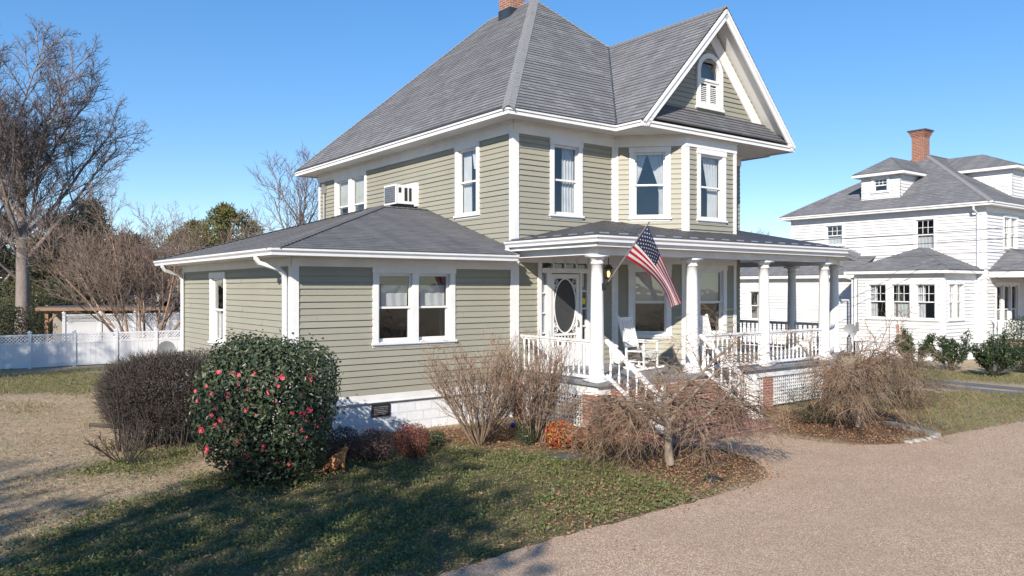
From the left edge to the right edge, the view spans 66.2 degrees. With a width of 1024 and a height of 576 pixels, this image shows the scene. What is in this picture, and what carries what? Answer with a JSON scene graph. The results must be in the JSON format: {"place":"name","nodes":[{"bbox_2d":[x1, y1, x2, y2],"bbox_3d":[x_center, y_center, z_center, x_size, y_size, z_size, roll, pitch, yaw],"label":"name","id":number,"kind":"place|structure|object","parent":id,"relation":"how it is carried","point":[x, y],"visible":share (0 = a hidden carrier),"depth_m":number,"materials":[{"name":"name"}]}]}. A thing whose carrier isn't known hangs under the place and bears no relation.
{"place":"outdoors","nodes":[
{"label":"outdoors","id":0,"kind":"place"},
{"bbox_2d":[0,296,1023,575],"bbox_3d":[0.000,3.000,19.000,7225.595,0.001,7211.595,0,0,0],"label":"ground","id":1,"kind":"structure","parent":0,"point":[970,366],"depth_m":11.80,"materials":[{"name":"plant"}]},
{"bbox_2d":[0,213,38,318],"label":"pine tree","id":2,"kind":"object","parent":1,"relation":"on","point":[9,255],"visible":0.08,"depth_m":57.11,"materials":[{"name":"green plant"}]},
{"bbox_2d":[0,302,57,343],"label":"juniper bush","id":3,"kind":"object","parent":1,"relation":"on","point":[8,322],"visible":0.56,"depth_m":31.40,"materials":[{"name":"green plant"}]},
{"bbox_2d":[0,269,68,340],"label":"juniper bush","id":4,"kind":"object","parent":1,"relation":"on","point":[37,293],"visible":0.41,"depth_m":42.81,"materials":[{"name":"green plant"}]},
{"bbox_2d":[0,155,72,282],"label":"bare tree","id":5,"kind":"object","parent":1,"relation":"on","point":[2,244],"visible":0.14,"depth_m":50.83,"materials":[{"name":"brown plant"}]},
{"bbox_2d":[0,233,95,335],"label":"pine tree","id":6,"kind":"object","parent":1,"relation":"on","point":[36,276],"visible":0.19,"depth_m":48.17,"materials":[{"name":"green plant"}]},
{"bbox_2d":[0,209,113,313],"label":"pine tree","id":7,"kind":"object","parent":1,"relation":"on","point":[12,263],"visible":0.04,"depth_m":58.91,"materials":[{"name":"green plant"}]},
{"bbox_2d":[13,274,106,338],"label":"magnolia tree","id":8,"kind":"object","parent":1,"relation":"on","point":[69,292],"visible":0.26,"depth_m":45.50,"materials":[{"name":"green plant"}]},
{"bbox_2d":[11,213,141,333],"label":"pine tree","id":9,"kind":"object","parent":1,"relation":"on","point":[83,226],"visible":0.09,"depth_m":51.85,"materials":[{"name":"green plant"}]},
{"bbox_2d":[0,13,154,342],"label":"bare oak","id":10,"kind":"object","parent":1,"relation":"on","point":[18,159],"visible":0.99,"depth_m":40.10,"materials":[{"name":"grey plant"}]},
{"bbox_2d":[0,327,179,368],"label":"vinyl fence","id":11,"kind":"object","parent":1,"relation":"on","point":[73,352],"visible":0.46,"depth_m":30.01,"materials":[{"name":"white plastic"}]},
{"bbox_2d":[49,197,138,304],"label":"pine tree","id":12,"kind":"object","parent":1,"relation":"on","point":[104,220],"visible":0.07,"depth_m":56.39,"materials":[{"name":"green plant"}]},
{"bbox_2d":[35,304,179,341],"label":"carport","id":13,"kind":"object","parent":1,"relation":"on","point":[59,310],"visible":0.46,"depth_m":40.19,"materials":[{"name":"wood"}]},
{"bbox_2d":[62,311,179,340],"bbox_3d":[-16.966,2.085,38.708,9.170,2.030,0.170,0,0,-37],"label":"vinyl fence","id":14,"kind":"object","parent":1,"relation":"on","point":[91,326],"visible":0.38,"depth_m":37.11,"materials":[{"name":"white plastic"}]},
{"bbox_2d":[83,420,165,464],"bbox_3d":[-6.418,2.621,13.399,0.981,0.816,1.481,0,0,13],"label":"bare shrub","id":15,"kind":"object","parent":1,"relation":"on","point":[131,458],"visible":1,"depth_m":13.16,"materials":[{"name":"brown plant"}]},
{"bbox_2d":[77,233,171,321],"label":"pine tree","id":16,"kind":"object","parent":1,"relation":"on","point":[128,302],"visible":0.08,"depth_m":53.55,"materials":[{"name":"green plant"}]},
{"bbox_2d":[95,230,159,294],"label":"pine tree","id":17,"kind":"object","parent":1,"relation":"on","point":[136,236],"visible":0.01,"depth_m":74.77,"materials":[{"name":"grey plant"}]},
{"bbox_2d":[9,165,283,338],"bbox_3d":[-15.474,-0.974,32.953,10.565,8.239,10.201,0,0,0],"label":"bare crape myrtle","id":18,"kind":"object","parent":1,"relation":"on","point":[141,266],"visible":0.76,"depth_m":32.13,"materials":[{"name":"brown plant"}]},
{"bbox_2d":[118,248,187,320],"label":"tree","id":19,"kind":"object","parent":1,"relation":"on","point":[159,289],"depth_m":61.38,"materials":[{"name":"plant"}]},
{"bbox_2d":[90,347,218,453],"bbox_3d":[-6.698,2.121,14.987,2.473,1.986,1.978,0,0,-14],"label":"clipped hedge","id":20,"kind":"object","parent":1,"relation":"on","point":[124,405],"visible":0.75,"depth_m":14.44,"materials":[{"name":"brown plant"}]},
{"bbox_2d":[89,423,147,428],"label":"dead branch","id":21,"kind":"object","parent":20,"relation":"attached to","point":[98,425],"visible":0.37,"depth_m":14.77,"materials":[{"name":"brown wood"}]},
{"bbox_2d":[145,294,179,319],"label":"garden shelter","id":22,"kind":"object","parent":1,"relation":"on","point":[158,304],"visible":0.19,"depth_m":40.75,"materials":[{"name":"grey wood"}]},
{"bbox_2d":[157,341,175,389],"bbox_3d":[-8.575,2.206,19.444,0.332,1.788,0.327,0,0,16],"label":"satellite dish","id":23,"kind":"object","parent":1,"relation":"on","point":[166,345],"visible":0.51,"depth_m":19.47,"materials":[{"name":"grey metal"}]},
{"bbox_2d":[150,217,214,284],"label":"pine tree","id":24,"kind":"object","parent":1,"relation":"on","point":[192,223],"visible":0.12,"depth_m":61.11,"materials":[{"name":"green plant"}]},
{"bbox_2d":[178,347,263,436],"bbox_3d":[-5.760,2.109,15.894,1.878,1.864,1.733,0,0,-32],"label":"russet hedge","id":25,"kind":"object","parent":1,"relation":"on","point":[216,376],"visible":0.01,"depth_m":15.67,"materials":[{"name":"brown plant"}]},
{"bbox_2d":[189,201,264,248],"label":"leafy tree","id":26,"kind":"object","parent":1,"relation":"on","point":[220,217],"visible":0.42,"depth_m":57.22,"materials":[{"name":"green plant"}]},
{"bbox_2d":[185,328,348,493],"bbox_3d":[-3.886,1.866,12.490,2.818,2.418,2.639,0,0,0],"label":"camellia bush","id":27,"kind":"object","parent":1,"relation":"on","point":[266,446],"visible":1,"depth_m":11.86,"materials":[{"name":"green plant"}]},
{"bbox_2d":[241,142,320,236],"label":"bare tree","id":28,"kind":"object","parent":1,"relation":"on","point":[300,218],"visible":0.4,"depth_m":45.90,"materials":[{"name":"grey plant"}]},
{"bbox_2d":[314,443,348,472],"bbox_3d":[-2.947,2.759,12.725,0.593,0.468,0.233,0,0,-14],"label":"cat","id":29,"kind":"object","parent":1,"relation":"on","point":[335,460],"visible":0.91,"depth_m":12.69},
{"bbox_2d":[325,425,359,462],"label":"barberry shrub","id":30,"kind":"object","parent":1,"relation":"on","point":[346,440],"visible":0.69,"depth_m":13.44,"materials":[{"name":"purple plant"}]},
{"bbox_2d":[354,427,395,462],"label":"barberry shrub","id":31,"kind":"object","parent":1,"relation":"on","point":[375,449],"visible":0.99,"depth_m":13.44,"materials":[{"name":"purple plant"}]},
{"bbox_2d":[1,253,756,310],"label":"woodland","id":32,"kind":"object","parent":1,"relation":"on","point":[753,297],"depth_m":93.64,"materials":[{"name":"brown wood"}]},
{"bbox_2d":[0,420,801,575],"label":"clover cover","id":33,"kind":"object","parent":1,"relation":"on","point":[115,571],"visible":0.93,"depth_m":10.18,"materials":[{"name":"green plant"}]},
{"bbox_2d":[393,422,429,457],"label":"barberry shrub","id":34,"kind":"object","parent":1,"relation":"on","point":[412,447],"visible":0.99,"depth_m":13.84,"materials":[{"name":"red plant"}]},
{"bbox_2d":[427,430,445,445],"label":"green shrub","id":35,"kind":"object","parent":1,"relation":"on","point":[437,438],"visible":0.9,"depth_m":14.97,"materials":[{"name":"green plant"}]},
{"bbox_2d":[413,325,544,445],"bbox_3d":[-0.589,1.855,14.953,2.415,2.346,2.768,0,0,0],"label":"bare hydrangea","id":36,"kind":"object","parent":1,"relation":"on","point":[487,430],"visible":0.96,"depth_m":14.71,"materials":[{"name":"brown plant"}]},
{"bbox_2d":[153,0,860,446],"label":"house","id":37,"kind":"structure","parent":1,"relation":"on","point":[549,160],"depth_m":19.46,"materials":[{"name":"green paint"}]},
{"bbox_2d":[207,272,226,345],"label":"window","id":38,"kind":"structure","parent":37,"relation":"in","point":[213,277],"depth_m":19.09,"materials":[{"name":"white paint"}]},
{"bbox_2d":[334,170,366,215],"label":"window","id":39,"kind":"structure","parent":37,"relation":"in","point":[350,190],"depth_m":25.07,"materials":[{"name":"white paint"}]},
{"bbox_2d":[384,183,418,207],"bbox_3d":[-3.064,-2.520,21.773,0.774,0.760,0.800,0,0,-37],"label":"air conditioner","id":40,"kind":"object","parent":37,"relation":"attached to","point":[400,195],"visible":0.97,"depth_m":21.53,"materials":[{"name":"white plastic"}]},
{"bbox_2d":[371,266,456,347],"bbox_3d":[-2.084,0.390,16.653,2.050,1.660,0.233,0,0,-37],"label":"window","id":41,"kind":"structure","parent":37,"relation":"in","point":[392,296],"depth_m":16.60,"materials":[{"name":"white paint"}]},
{"bbox_2d":[453,140,480,219],"bbox_3d":[-1.071,-2.685,19.756,0.253,1.890,1.140,0,0,-37],"label":"window","id":42,"kind":"structure","parent":37,"relation":"in","point":[470,148],"depth_m":19.97,"materials":[{"name":"white paint"}]},
{"bbox_2d":[552,274,578,366],"bbox_3d":[1.304,0.785,19.128,0.910,2.250,0.102,0,0,-37],"label":"door","id":43,"kind":"structure","parent":37,"relation":"in","point":[565,287],"depth_m":19.17,"materials":[{"name":"white paint"}]},
{"bbox_2d":[549,138,584,219],"bbox_3d":[1.285,-2.640,19.204,1.100,1.920,0.253,0,0,-37],"label":"window","id":44,"kind":"structure","parent":37,"relation":"in","point":[567,146],"depth_m":19.37,"materials":[{"name":"white paint"}]},
{"bbox_2d":[603,257,613,278],"bbox_3d":[2.242,-0.520,18.233,0.240,0.640,0.240,0,0,-23],"label":"porch lantern","id":45,"kind":"object","parent":37,"relation":"hanging from","point":[608,266],"visible":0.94,"depth_m":18.20,"materials":[{"name":"black metal"}]},
{"bbox_2d":[611,315,664,369],"bbox_3d":[3.007,1.299,18.745,1.112,1.271,0.720,0,0,41],"label":"rocking chair","id":46,"kind":"object","parent":37,"relation":"on","point":[626,320],"visible":0.74,"depth_m":18.77,"materials":[{"name":"white paint"}]},
{"bbox_2d":[602,222,681,307],"bbox_3d":[2.520,-0.448,15.565,0.845,1.685,1.700,0,0,-73],"label":"flag","id":47,"kind":"object","parent":37,"relation":"attached to","point":[643,253],"visible":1,"depth_m":15.46,"materials":[{"name":"multicoloured fabric"}]},
{"bbox_2d":[628,146,671,221],"bbox_3d":[3.525,-2.645,20.079,1.090,1.890,0.261,0,0,8],"label":"window","id":48,"kind":"structure","parent":37,"relation":"in","point":[659,157],"depth_m":20.05,"materials":[{"name":"white paint"}]},
{"bbox_2d":[628,264,672,337],"bbox_3d":[3.521,0.340,20.051,1.140,1.880,0.203,0,0,8],"label":"window","id":49,"kind":"structure","parent":37,"relation":"in","point":[643,288],"depth_m":20.08,"materials":[{"name":"white paint"}]},
{"bbox_2d":[695,53,724,112],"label":"window","id":50,"kind":"structure","parent":37,"relation":"in","point":[705,83],"depth_m":20.98,"materials":[{"name":"white paint"}]},
{"bbox_2d":[696,148,727,224],"bbox_3d":[5.164,-2.635,20.544,1.210,1.910,0.265,0,0,-37],"label":"window","id":51,"kind":"structure","parent":37,"relation":"in","point":[709,158],"depth_m":20.74,"materials":[{"name":"white paint"}]},
{"bbox_2d":[697,265,727,333],"bbox_3d":[5.187,0.350,20.524,1.260,1.900,0.203,0,0,-37],"label":"window","id":52,"kind":"structure","parent":37,"relation":"in","point":[707,275],"depth_m":20.72,"materials":[{"name":"white paint"}]},
{"bbox_2d":[698,314,733,365],"bbox_3d":[5.025,1.299,19.642,0.720,1.271,1.112,0,0,-42],"label":"rocking chair","id":53,"kind":"object","parent":37,"relation":"on","point":[704,319],"visible":0.23,"depth_m":19.82,"materials":[{"name":"white paint"}]},
{"bbox_2d":[801,226,1023,240],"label":"overhead cable","id":54,"kind":"object","parent":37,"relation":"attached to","point":[912,234],"visible":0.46,"depth_m":30.30,"materials":[{"name":"black rubber"}]},
{"bbox_2d":[847,237,1019,247],"bbox_3d":[13.874,-1.899,30.328,25.057,1.325,0.027,0,0,1],"label":"overhead cable","id":55,"kind":"object","parent":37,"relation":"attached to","point":[931,243],"visible":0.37,"depth_m":30.29,"materials":[{"name":"black rubber"}]},
{"bbox_2d":[859,250,1023,258],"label":"overhead cable","id":56,"kind":"object","parent":37,"relation":"attached to","point":[935,255],"visible":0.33,"depth_m":30.30,"materials":[{"name":"black rubber"}]},
{"bbox_2d":[0,393,1022,575],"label":"fallen leaves","id":57,"kind":"object","parent":1,"relation":"on","point":[558,491],"visible":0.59,"depth_m":12.61,"materials":[{"name":"brown plant"}]},
{"bbox_2d":[514,423,536,445],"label":"shrub","id":58,"kind":"object","parent":1,"relation":"on","point":[524,439],"visible":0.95,"depth_m":14.96,"materials":[{"name":"green plant"}]},
{"bbox_2d":[486,328,579,443],"bbox_3d":[0.454,1.870,15.262,1.935,2.316,2.669,0,0,0],"label":"bare hydrangea","id":59,"kind":"object","parent":1,"relation":"on","point":[539,395],"visible":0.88,"depth_m":15.05,"materials":[{"name":"brown plant"}]},
{"bbox_2d":[544,419,576,448],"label":"nandina shrub","id":60,"kind":"object","parent":1,"relation":"on","point":[558,439],"visible":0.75,"depth_m":14.62,"materials":[{"name":"orange plant"}]},
{"bbox_2d":[545,452,581,458],"bbox_3d":[0.895,2.972,13.996,0.647,0.056,0.487,0,0,-23],"label":"flat stone","id":61,"kind":"object","parent":1,"relation":"on","point":[569,455],"visible":0.83,"depth_m":13.89,"materials":[{"name":"stone"}]},
{"bbox_2d":[571,426,614,450],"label":"nandina shrub","id":62,"kind":"object","parent":1,"relation":"on","point":[581,443],"visible":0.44,"depth_m":14.52,"materials":[{"name":"brown plant"}]},
{"bbox_2d":[541,301,819,484],"bbox_3d":[2.578,1.587,12.949,4.491,2.802,3.447,0,0,-17],"label":"weeping maple","id":63,"kind":"object","parent":1,"relation":"on","point":[665,413],"visible":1,"depth_m":12.77,"materials":[{"name":"brown plant"}]},
{"bbox_2d":[704,475,723,481],"bbox_3d":[3.134,2.963,12.209,0.316,0.095,0.201,0,0,-5],"label":"stone","id":64,"kind":"object","parent":1,"relation":"on","point":[709,477],"visible":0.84,"depth_m":12.14,"materials":[{"name":"grey stone"}]},
{"bbox_2d":[786,384,844,424],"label":"azalea shrub","id":65,"kind":"object","parent":1,"relation":"on","point":[812,411],"visible":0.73,"depth_m":17.34,"materials":[{"name":"brown plant"}]},
{"bbox_2d":[843,324,856,358],"bbox_3d":[14.338,2.304,33.246,0.397,1.592,0.394,0,0,-13],"label":"satellite dish","id":66,"kind":"object","parent":1,"relation":"on","point":[848,329],"visible":0.9,"depth_m":33.28,"materials":[{"name":"grey metal"}]},
{"bbox_2d":[740,128,1023,360],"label":"neighbour house","id":67,"kind":"structure","parent":1,"relation":"on","point":[979,293],"depth_m":34.99,"materials":[{"name":"white paint"}]},
{"bbox_2d":[747,289,758,319],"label":"window","id":68,"kind":"structure","parent":67,"relation":"in","point":[749,307],"depth_m":40.58,"materials":[{"name":"white paint"}]},
{"bbox_2d":[824,222,844,246],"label":"window","id":69,"kind":"structure","parent":67,"relation":"in","point":[833,241],"depth_m":38.55,"materials":[{"name":"white paint"}]},
{"bbox_2d":[865,281,937,322],"bbox_3d":[16.356,0.560,32.959,0.240,1.680,3.060,0,0,-37],"label":"window","id":70,"kind":"structure","parent":67,"relation":"in","point":[917,293],"depth_m":32.96,"materials":[{"name":"white paint"}]},
{"bbox_2d":[913,216,936,251],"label":"window","id":71,"kind":"structure","parent":67,"relation":"in","point":[923,238],"depth_m":35.08,"materials":[{"name":"white paint"}]},
{"bbox_2d":[947,281,965,322],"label":"window","id":72,"kind":"structure","parent":67,"relation":"in","point":[952,286],"depth_m":32.15,"materials":[{"name":"white paint"}]},
{"bbox_2d":[995,282,1019,335],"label":"window","id":73,"kind":"structure","parent":67,"relation":"in","point":[1002,285],"depth_m":34.49,"materials":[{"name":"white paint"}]},
{"bbox_2d":[1003,214,1017,250],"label":"window","id":74,"kind":"structure","parent":67,"relation":"in","point":[1011,220],"depth_m":34.51,"materials":[{"name":"white paint"}]},
{"bbox_2d":[771,297,993,442],"bbox_3d":[7.375,1.548,16.766,3.293,2.862,4.713,0,0,-19],"label":"weeping maple","id":75,"kind":"object","parent":1,"relation":"on","point":[861,375],"visible":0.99,"depth_m":16.03,"materials":[{"name":"brown plant"}]},
{"bbox_2d":[889,319,898,351],"bbox_3d":[14.753,2.155,30.300,0.400,1.890,0.114,0,0,0],"label":"bird feeder","id":76,"kind":"object","parent":1,"relation":"on","point":[897,326],"visible":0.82,"depth_m":30.29,"materials":[{"name":"metal"}]},
{"bbox_2d":[863,355,945,408],"bbox_3d":[9.616,2.335,19.462,2.112,1.355,1.676,0,0,0],"label":"azalea shrub","id":77,"kind":"object","parent":1,"relation":"on","point":[908,396],"visible":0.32,"depth_m":19.35,"materials":[{"name":"brown plant"}]},
{"bbox_2d":[886,421,940,435],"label":"edging kerb","id":78,"kind":"structure","parent":1,"relation":"on","point":[917,429],"depth_m":16.38,"materials":[{"name":"concrete"}]},
{"bbox_2d":[895,328,938,368],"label":"holly shrub","id":79,"kind":"object","parent":1,"relation":"on","point":[931,339],"visible":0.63,"depth_m":28.78,"materials":[{"name":"green plant"}]},
{"bbox_2d":[841,375,1023,395],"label":"side lane","id":80,"kind":"structure","parent":1,"relation":"on","point":[988,386],"depth_m":23.60,"materials":[{"name":"concrete"}]},
{"bbox_2d":[925,329,972,370],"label":"holly shrub","id":81,"kind":"object","parent":1,"relation":"on","point":[951,347],"visible":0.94,"depth_m":28.26,"materials":[{"name":"green plant"}]},
{"bbox_2d":[967,327,1023,376],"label":"holly shrub","id":82,"kind":"object","parent":1,"relation":"on","point":[986,358],"visible":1,"depth_m":26.11,"materials":[{"name":"green plant"}]},
{"bbox_2d":[1001,315,1023,372],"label":"boxwood bush","id":83,"kind":"object","parent":1,"relation":"on","point":[1019,333],"visible":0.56,"depth_m":27.79,"materials":[{"name":"green plant"}]},
{"bbox_2d":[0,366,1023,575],"bbox_3d":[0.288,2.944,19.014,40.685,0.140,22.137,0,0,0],"label":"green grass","id":84,"kind":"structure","parent":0,"point":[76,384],"depth_m":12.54,"materials":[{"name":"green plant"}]},
{"bbox_2d":[0,0,1023,283],"label":"sky","id":85,"kind":"structure","parent":0,"point":[217,84],"materials":[{"name":"blue"}]},
{"bbox_2d":[439,422,1023,575],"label":"driveway","id":86,"kind":"structure","parent":0,"point":[906,509],"depth_m":9.96,"materials":[{"name":"beige gravel"}]},
{"bbox_2d":[442,415,1023,570],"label":"drive edge leaves","id":87,"kind":"object","parent":86,"relation":"on","point":[482,559],"visible":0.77,"depth_m":12.36,"materials":[{"name":"brown plant"}]},
{"bbox_2d":[992,334,1001,364],"bbox_3d":[18.903,2.402,30.574,0.558,1.195,0.172,0,0,0],"label":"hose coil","id":88,"kind":"object","parent":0,"point":[996,344],"visible":0.12,"depth_m":30.58,"materials":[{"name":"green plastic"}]}
]}

